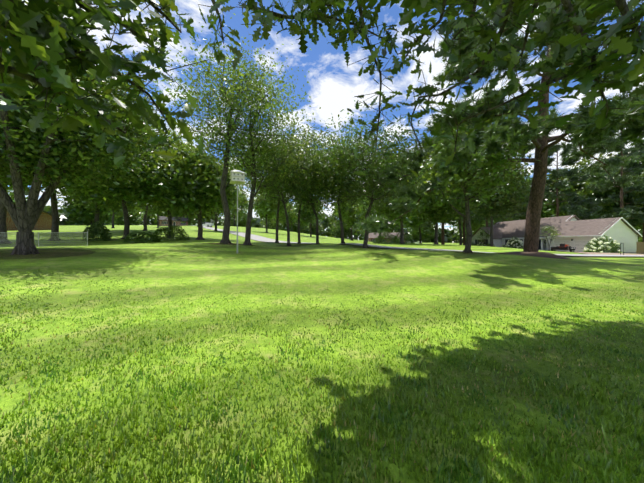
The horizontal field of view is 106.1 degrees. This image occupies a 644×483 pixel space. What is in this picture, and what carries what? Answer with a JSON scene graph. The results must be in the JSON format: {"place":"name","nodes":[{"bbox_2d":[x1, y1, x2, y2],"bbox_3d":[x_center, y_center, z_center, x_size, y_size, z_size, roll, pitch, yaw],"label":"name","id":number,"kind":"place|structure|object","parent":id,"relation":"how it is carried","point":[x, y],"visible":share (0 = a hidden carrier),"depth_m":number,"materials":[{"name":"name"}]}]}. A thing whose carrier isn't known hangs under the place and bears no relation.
{"place":"outdoors","nodes":[
{"label":"outdoors","id":0,"kind":"place"},
{"bbox_2d":[0,225,643,482],"bbox_3d":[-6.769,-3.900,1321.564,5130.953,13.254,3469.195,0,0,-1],"label":"terrain","id":1,"kind":"structure","parent":0,"point":[271,262],"depth_m":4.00,"materials":[{"name":"green plant"}]},
{"bbox_2d":[6,188,29,201],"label":"tree","id":2,"kind":"object","parent":1,"relation":"on","point":[10,194],"visible":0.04,"depth_m":93.73,"materials":[{"name":"green plant"}]},
{"bbox_2d":[6,210,61,229],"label":"building","id":3,"kind":"structure","parent":1,"relation":"on","point":[44,221],"depth_m":42.13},
{"bbox_2d":[0,231,87,246],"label":"chain link fence","id":4,"kind":"object","parent":1,"relation":"on","point":[11,241],"visible":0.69,"depth_m":19.31,"materials":[{"name":"silver metal"}]},
{"bbox_2d":[0,248,105,259],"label":"mulch bed","id":5,"kind":"object","parent":1,"relation":"on","point":[44,253],"visible":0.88,"depth_m":9.51,"materials":[{"name":"brown soil"}]},
{"bbox_2d":[0,167,127,243],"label":"tree","id":6,"kind":"object","parent":1,"relation":"on","point":[3,215],"depth_m":22.36,"materials":[{"name":"green plant"}]},
{"bbox_2d":[30,183,143,231],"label":"tree","id":7,"kind":"object","parent":1,"relation":"on","point":[98,206],"visible":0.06,"depth_m":37.88,"materials":[{"name":"green plant"}]},
{"bbox_2d":[29,99,145,240],"bbox_3d":[-29.106,-9.575,26.627,17.027,19.185,15.623,0,0,-1],"label":"tree","id":8,"kind":"object","parent":1,"relation":"on","point":[55,217],"depth_m":26.43,"materials":[{"name":"green plant"}]},
{"bbox_2d":[57,189,131,224],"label":"tree","id":9,"kind":"object","parent":1,"relation":"on","point":[82,213],"visible":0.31,"depth_m":122.36,"materials":[{"name":"green plant"}]},
{"bbox_2d":[81,220,111,240],"bbox_3d":[-25.667,-1.243,27.558,2.593,2.536,2.532,0,0,-1],"label":"garden shrub","id":10,"kind":"object","parent":1,"relation":"on","point":[101,230],"visible":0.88,"depth_m":27.22,"materials":[{"name":"green plant"}]},
{"bbox_2d":[0,2,205,254],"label":"spreading tree","id":11,"kind":"object","parent":1,"relation":"on","point":[61,154],"visible":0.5,"depth_m":9.22,"materials":[{"name":"green plant"}]},
{"bbox_2d":[84,200,143,227],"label":"tree","id":12,"kind":"object","parent":1,"relation":"on","point":[116,211],"visible":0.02,"depth_m":73.93,"materials":[{"name":"green plant"}]},
{"bbox_2d":[64,124,184,238],"bbox_3d":[-24.602,-8.546,30.359,14.329,16.703,14.000,0,0,-25],"label":"tree","id":13,"kind":"object","parent":1,"relation":"on","point":[124,196],"visible":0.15,"depth_m":29.07,"materials":[{"name":"green plant"}]},
{"bbox_2d":[104,210,149,224],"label":"tree","id":14,"kind":"object","parent":1,"relation":"on","point":[133,219],"visible":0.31,"depth_m":187.49,"materials":[{"name":"green plant"}]},
{"bbox_2d":[123,231,159,242],"bbox_3d":[-19.032,-0.453,25.662,3.117,1.356,3.160,0,0,43],"label":"garden shrub","id":15,"kind":"object","parent":1,"relation":"on","point":[149,236],"visible":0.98,"depth_m":25.00,"materials":[{"name":"green plant"}]},
{"bbox_2d":[115,194,167,230],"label":"tree","id":16,"kind":"object","parent":1,"relation":"on","point":[145,219],"depth_m":49.26,"materials":[{"name":"green plant"}]},
{"bbox_2d":[138,203,167,227],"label":"tree","id":17,"kind":"object","parent":1,"relation":"on","point":[157,211],"visible":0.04,"depth_m":88.51,"materials":[{"name":"green plant"}]},
{"bbox_2d":[142,212,197,224],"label":"tree","id":18,"kind":"object","parent":1,"relation":"on","point":[190,222],"depth_m":156.49,"materials":[{"name":"green plant"}]},
{"bbox_2d":[153,225,189,240],"bbox_3d":[-18.608,-1.058,29.698,4.130,1.978,4.363,0,0,-1],"label":"garden shrub","id":19,"kind":"object","parent":1,"relation":"on","point":[181,232],"visible":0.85,"depth_m":29.09,"materials":[{"name":"green plant"}]},
{"bbox_2d":[125,126,221,237],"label":"tree","id":20,"kind":"object","parent":1,"relation":"on","point":[165,204],"visible":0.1,"depth_m":32.15,"materials":[{"name":"green plant"}]},
{"bbox_2d":[159,216,188,225],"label":"brick house","id":21,"kind":"structure","parent":1,"relation":"on","point":[163,222],"depth_m":110.31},
{"bbox_2d":[124,132,242,239],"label":"tree","id":22,"kind":"object","parent":1,"relation":"on","point":[197,194],"visible":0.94,"depth_m":28.40,"materials":[{"name":"green plant"}]},
{"bbox_2d":[187,214,206,224],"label":"tree","id":23,"kind":"object","parent":1,"relation":"on","point":[195,220],"visible":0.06,"depth_m":211.24,"materials":[{"name":"green plant"}]},
{"bbox_2d":[196,187,246,230],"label":"tree","id":24,"kind":"object","parent":1,"relation":"on","point":[233,206],"visible":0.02,"depth_m":59.33,"materials":[{"name":"green plant"}]},
{"bbox_2d":[208,243,239,245],"bbox_3d":[-7.090,0.241,17.541,4.400,0.327,4.400,0,0,-1],"label":"soil patch","id":25,"kind":"object","parent":1,"relation":"on","point":[221,244],"visible":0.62,"depth_m":17.04,"materials":[{"name":"brown soil"}]},
{"bbox_2d":[145,15,320,243],"bbox_3d":[-6.622,-7.417,18.040,12.480,15.304,11.423,0,0,30],"label":"tree","id":26,"kind":"object","parent":1,"relation":"on","point":[227,220],"visible":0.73,"depth_m":17.14,"materials":[{"name":"green plant"}]},
{"bbox_2d":[229,170,245,252],"bbox_3d":[-4.846,-1.556,13.876,0.840,5.070,0.840,0,0,-26],"label":"birdhouse on pole","id":27,"kind":"object","parent":1,"relation":"on","point":[237,177],"visible":0.96,"depth_m":13.67,"materials":[{"name":"silver metal"}]},
{"bbox_2d":[222,208,255,226],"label":"tree","id":28,"kind":"object","parent":1,"relation":"on","point":[242,222],"visible":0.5,"depth_m":227.53,"materials":[{"name":"green plant"}]},
{"bbox_2d":[230,188,248,225],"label":"tree","id":29,"kind":"object","parent":1,"relation":"on","point":[242,208],"visible":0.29,"depth_m":128.76,"materials":[{"name":"green plant"}]},
{"bbox_2d":[171,13,329,244],"bbox_3d":[-5.354,-7.398,18.161,12.537,15.538,10.866,0,0,-1],"label":"tree","id":30,"kind":"object","parent":1,"relation":"on","point":[247,241],"visible":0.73,"depth_m":17.31,"materials":[{"name":"green plant"}]},
{"bbox_2d":[206,108,313,242],"bbox_3d":[-5.547,-6.155,26.560,11.682,12.897,13.482,0,0,-1],"label":"tree","id":31,"kind":"object","parent":1,"relation":"on","point":[277,217],"visible":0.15,"depth_m":25.60,"materials":[{"name":"green plant"}]},
{"bbox_2d":[244,190,292,232],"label":"tree","id":32,"kind":"object","parent":1,"relation":"on","point":[258,207],"visible":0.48,"depth_m":78.14,"materials":[{"name":"green plant"}]},
{"bbox_2d":[258,214,284,230],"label":"tree","id":33,"kind":"object","parent":1,"relation":"on","point":[270,224],"visible":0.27,"depth_m":242.72,"materials":[{"name":"green plant"}]},
{"bbox_2d":[274,202,296,231],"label":"tree","id":34,"kind":"object","parent":1,"relation":"on","point":[283,217],"visible":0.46,"depth_m":148.71,"materials":[{"name":"green plant"}]},
{"bbox_2d":[279,245,299,246],"bbox_3d":[-3.001,0.363,21.606,4.400,0.190,4.400,0,0,-1],"label":"soil patch","id":35,"kind":"object","parent":1,"relation":"on","point":[289,246],"visible":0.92,"depth_m":22.18,"materials":[{"name":"brown soil"}]},
{"bbox_2d":[269,218,309,232],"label":"tree","id":36,"kind":"object","parent":1,"relation":"on","point":[294,226],"visible":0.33,"depth_m":191.47,"materials":[{"name":"green plant"}]},
{"bbox_2d":[234,130,352,245],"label":"tree","id":37,"kind":"object","parent":1,"relation":"on","point":[301,173],"visible":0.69,"depth_m":20.80,"materials":[{"name":"green plant"}]},
{"bbox_2d":[248,113,343,243],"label":"tree","id":38,"kind":"object","parent":1,"relation":"on","point":[312,138],"visible":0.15,"depth_m":26.64,"materials":[{"name":"green plant"}]},
{"bbox_2d":[258,141,353,243],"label":"tree","id":39,"kind":"object","parent":1,"relation":"on","point":[310,195],"visible":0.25,"depth_m":24.56,"materials":[{"name":"green plant"}]},
{"bbox_2d":[287,197,328,236],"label":"tree","id":40,"kind":"object","parent":1,"relation":"on","point":[306,218],"visible":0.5,"depth_m":93.17,"materials":[{"name":"green plant"}]},
{"bbox_2d":[301,219,325,234],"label":"tree","id":41,"kind":"object","parent":1,"relation":"on","point":[305,231],"visible":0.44,"depth_m":249.31,"materials":[{"name":"green plant"}]},
{"bbox_2d":[43,205,585,242],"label":"forest treeline","id":42,"kind":"object","parent":1,"relation":"on","point":[256,224],"visible":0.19,"depth_m":251.55,"materials":[{"name":"green plant"}]},
{"bbox_2d":[0,0,643,186],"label":"oak tree","id":43,"kind":"object","parent":1,"relation":"on","point":[42,39],"visible":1,"depth_m":1.72,"materials":[{"name":"green plant"}]},
{"bbox_2d":[328,211,353,231],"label":"tree","id":44,"kind":"object","parent":1,"relation":"on","point":[335,219],"visible":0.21,"depth_m":139.06,"materials":[{"name":"green plant"}]},
{"bbox_2d":[326,222,357,238],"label":"tree","id":45,"kind":"object","parent":1,"relation":"on","point":[347,233],"visible":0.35,"depth_m":244.80,"materials":[{"name":"green plant"}]},
{"bbox_2d":[329,186,372,240],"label":"tree","id":46,"kind":"object","parent":1,"relation":"on","point":[348,218],"visible":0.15,"depth_m":66.62,"materials":[{"name":"green plant"}]},
{"bbox_2d":[283,123,440,242],"bbox_3d":[2.434,-5.191,23.245,12.089,11.127,12.522,0,0,-1],"label":"tree","id":47,"kind":"object","parent":1,"relation":"on","point":[339,212],"visible":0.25,"depth_m":21.26,"materials":[{"name":"green plant"}]},
{"bbox_2d":[286,68,446,247],"bbox_3d":[4.188,-5.306,19.919,14.752,11.867,14.295,0,0,-1],"label":"tree","id":48,"kind":"object","parent":1,"relation":"on","point":[371,190],"visible":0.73,"depth_m":18.59,"materials":[{"name":"green plant"}]},
{"bbox_2d":[354,228,397,239],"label":"tree","id":49,"kind":"object","parent":1,"relation":"on","point":[363,231],"visible":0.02,"depth_m":192.27,"materials":[{"name":"green plant"}]},
{"bbox_2d":[347,198,410,241],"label":"tree","id":50,"kind":"object","parent":1,"relation":"on","point":[361,208],"depth_m":55.13,"materials":[{"name":"green plant"}]},
{"bbox_2d":[373,232,400,243],"bbox_3d":[10.660,-0.600,40.148,4.559,2.102,4.346,0,0,-1],"label":"garden shrub","id":51,"kind":"object","parent":1,"relation":"on","point":[393,239],"visible":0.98,"depth_m":39.43,"materials":[{"name":"green plant"}]},
{"bbox_2d":[368,233,405,242],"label":"brown house","id":52,"kind":"structure","parent":1,"relation":"on","point":[372,237],"depth_m":104.96,"materials":[{"name":"red brick"}]},
{"bbox_2d":[386,220,404,232],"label":"tree","id":53,"kind":"object","parent":1,"relation":"on","point":[395,226],"visible":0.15,"depth_m":146.24,"materials":[{"name":"green plant"}]},
{"bbox_2d":[357,149,447,243],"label":"tree","id":54,"kind":"object","parent":1,"relation":"on","point":[393,214],"visible":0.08,"depth_m":40.35,"materials":[{"name":"green plant"}]},
{"bbox_2d":[391,232,414,243],"bbox_3d":[14.779,-0.679,44.251,4.197,2.252,4.152,0,0,-1],"label":"garden shrub","id":55,"kind":"object","parent":1,"relation":"on","point":[407,240],"visible":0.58,"depth_m":43.20,"materials":[{"name":"green plant"}]},
{"bbox_2d":[392,211,438,243],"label":"tree","id":56,"kind":"object","parent":1,"relation":"on","point":[415,224],"visible":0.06,"depth_m":74.19,"materials":[{"name":"green plant"}]},
{"bbox_2d":[405,224,439,242],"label":"tree","id":57,"kind":"object","parent":1,"relation":"on","point":[425,234],"visible":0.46,"depth_m":223.09,"materials":[{"name":"green plant"}]},
{"bbox_2d":[410,161,490,243],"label":"tree","id":58,"kind":"object","parent":1,"relation":"on","point":[434,215],"visible":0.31,"depth_m":43.69,"materials":[{"name":"green plant"}]},
{"bbox_2d":[420,159,481,244],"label":"tree","id":59,"kind":"object","parent":1,"relation":"on","point":[430,228],"visible":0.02,"depth_m":58.07,"materials":[{"name":"green plant"}]},
{"bbox_2d":[438,216,464,244],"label":"tree","id":60,"kind":"object","parent":1,"relation":"on","point":[463,220],"depth_m":66.27,"materials":[{"name":"plant"}]},
{"bbox_2d":[445,225,472,241],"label":"tree","id":61,"kind":"object","parent":1,"relation":"on","point":[452,236],"visible":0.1,"depth_m":207.97,"materials":[{"name":"green plant"}]},
{"bbox_2d":[440,179,490,244],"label":"tree","id":62,"kind":"object","parent":1,"relation":"on","point":[460,237],"depth_m":60.45,"materials":[{"name":"green plant"}]},
{"bbox_2d":[452,251,484,253],"bbox_3d":[8.170,0.647,13.581,3.200,0.177,3.200,0,0,-1],"label":"small soil patch","id":63,"kind":"object","parent":1,"relation":"on","point":[468,253],"visible":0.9,"depth_m":13.41,"materials":[{"name":"brown soil"}]},
{"bbox_2d":[449,216,489,236],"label":"tree","id":64,"kind":"object","parent":1,"relation":"on","point":[474,223],"visible":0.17,"depth_m":116.95,"materials":[{"name":"green plant"}]},
{"bbox_2d":[407,101,540,252],"bbox_3d":[8.248,-3.134,13.616,6.270,7.690,6.914,0,0,27],"label":"tree","id":65,"kind":"object","parent":1,"relation":"on","point":[460,182],"visible":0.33,"depth_m":12.96,"materials":[{"name":"green plant"}]},
{"bbox_2d":[477,228,492,243],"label":"crape myrtle tree","id":66,"kind":"object","parent":1,"relation":"on","point":[487,232],"visible":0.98,"depth_m":53.80,"materials":[{"name":"green plant"}]},
{"bbox_2d":[472,212,521,226],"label":"tree","id":67,"kind":"object","parent":1,"relation":"on","point":[487,223],"visible":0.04,"depth_m":74.45,"materials":[{"name":"green plant"}]},
{"bbox_2d":[354,1,643,251],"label":"tree","id":68,"kind":"object","parent":1,"relation":"on","point":[588,135],"visible":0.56,"depth_m":12.94,"materials":[{"name":"green plant"}]},
{"bbox_2d":[469,153,551,246],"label":"tree","id":69,"kind":"object","parent":1,"relation":"on","point":[499,208],"visible":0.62,"depth_m":50.12,"materials":[{"name":"green plant"}]},
{"bbox_2d":[496,163,528,220],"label":"pine","id":70,"kind":"object","parent":1,"relation":"on","point":[517,205],"visible":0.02,"depth_m":84.64,"materials":[{"name":"green plant"}]},
{"bbox_2d":[505,237,523,248],"bbox_3d":[40.776,0.329,51.225,3.347,3.026,3.223,0,0,-1],"label":"hydrangea","id":71,"kind":"object","parent":1,"relation":"on","point":[517,241],"visible":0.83,"depth_m":50.55,"materials":[{"name":"green plant"}]},
{"bbox_2d":[508,177,550,220],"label":"tree","id":72,"kind":"object","parent":1,"relation":"on","point":[523,210],"visible":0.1,"depth_m":87.20,"materials":[{"name":"green plant"}]},
{"bbox_2d":[499,251,569,258],"bbox_3d":[12.178,0.750,13.896,3.723,0.369,3.513,0,0,-1],"label":"mulch bed","id":73,"kind":"object","parent":1,"relation":"on","point":[543,254],"visible":0.83,"depth_m":13.18,"materials":[{"name":"brown soil"}]},
{"bbox_2d":[540,225,563,250],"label":"crape myrtle tree","id":74,"kind":"object","parent":1,"relation":"on","point":[554,233],"visible":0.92,"depth_m":41.41,"materials":[{"name":"green plant"}]},
{"bbox_2d":[471,215,641,252],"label":"house","id":75,"kind":"structure","parent":1,"relation":"on","point":[577,233],"depth_m":43.88,"materials":[{"name":"white"}]},
{"bbox_2d":[520,143,602,219],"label":"pine","id":76,"kind":"object","parent":1,"relation":"on","point":[575,205],"visible":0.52,"depth_m":60.70,"materials":[{"name":"green plant"}]},
{"bbox_2d":[551,244,574,251],"bbox_3d":[38.525,1.071,38.445,5.017,1.460,2.400,0,0,-31],"label":"utility trailer","id":77,"kind":"object","parent":1,"relation":"on","point":[563,247],"visible":0.9,"depth_m":37.36,"materials":[{"name":"black metal"}]},
{"bbox_2d":[541,165,600,217],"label":"tree","id":78,"kind":"object","parent":1,"relation":"on","point":[547,201],"visible":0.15,"depth_m":76.14,"materials":[{"name":"green plant"}]},
{"bbox_2d":[544,154,629,219],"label":"tree","id":79,"kind":"object","parent":1,"relation":"on","point":[585,193],"visible":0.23,"depth_m":69.31,"materials":[{"name":"green plant"}]},
{"bbox_2d":[544,250,643,254],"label":"driveway","id":80,"kind":"structure","parent":1,"relation":"on","point":[603,253],"depth_m":27.55,"materials":[{"name":"grey concrete"}]},
{"bbox_2d":[583,235,624,252],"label":"hydrangea","id":81,"kind":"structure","parent":1,"relation":"on","point":[611,245],"depth_m":36.25,"materials":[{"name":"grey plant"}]},
{"bbox_2d":[578,151,643,219],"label":"tree","id":82,"kind":"object","parent":1,"relation":"on","point":[606,158],"visible":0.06,"depth_m":68.31,"materials":[{"name":"green plant"}]},
{"bbox_2d":[585,129,643,220],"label":"pine","id":83,"kind":"object","parent":1,"relation":"on","point":[623,212],"visible":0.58,"depth_m":59.15,"materials":[{"name":"green plant"}]},
{"bbox_2d":[620,243,623,254],"bbox_3d":[31.192,0.907,25.174,0.655,1.505,0.035,0,0,-21],"label":"yard sign frame","id":84,"kind":"object","parent":1,"relation":"on","point":[621,247],"visible":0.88,"depth_m":25.16,"materials":[{"name":"black metal"}]},
{"bbox_2d":[603,140,643,241],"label":"pine","id":85,"kind":"object","parent":1,"relation":"on","point":[629,196],"visible":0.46,"depth_m":64.78,"materials":[{"name":"green plant"}]},
{"bbox_2d":[617,164,643,213],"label":"tree","id":86,"kind":"object","parent":1,"relation":"on","point":[642,194],"visible":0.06,"depth_m":63.78,"materials":[{"name":"green plant"}]},
{"bbox_2d":[623,160,643,218],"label":"tree","id":87,"kind":"object","parent":1,"relation":"on","point":[639,210],"visible":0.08,"depth_m":65.43,"materials":[{"name":"green plant"}]},
{"bbox_2d":[624,218,642,237],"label":"tree","id":88,"kind":"object","parent":1,"relation":"on","point":[637,228],"visible":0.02,"depth_m":112.94,"materials":[{"name":"green plant"}]},
{"bbox_2d":[637,225,642,241],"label":"tree","id":89,"kind":"object","parent":1,"relation":"on","point":[639,239],"visible":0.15,"depth_m":89.81,"materials":[{"name":"green plant"}]},
{"bbox_2d":[636,242,643,253],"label":"wood fence","id":90,"kind":"object","parent":1,"relation":"on","point":[639,247],"visible":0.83,"depth_m":36.11,"materials":[{"name":"brown wood"}]},
{"bbox_2d":[8,0,643,239],"label":"sky","id":91,"kind":"structure","parent":0,"point":[333,87],"materials":[{"name":"blue"}]},
{"bbox_2d":[191,225,643,255],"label":"road","id":92,"kind":"structure","parent":0,"point":[257,238],"depth_m":23.18,"materials":[{"name":"grey asphalt"}]},
{"bbox_2d":[195,222,213,226],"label":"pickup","id":93,"kind":"object","parent":92,"relation":"on","point":[207,224],"depth_m":85.05,"materials":[{"name":"white paint"}]}
]}

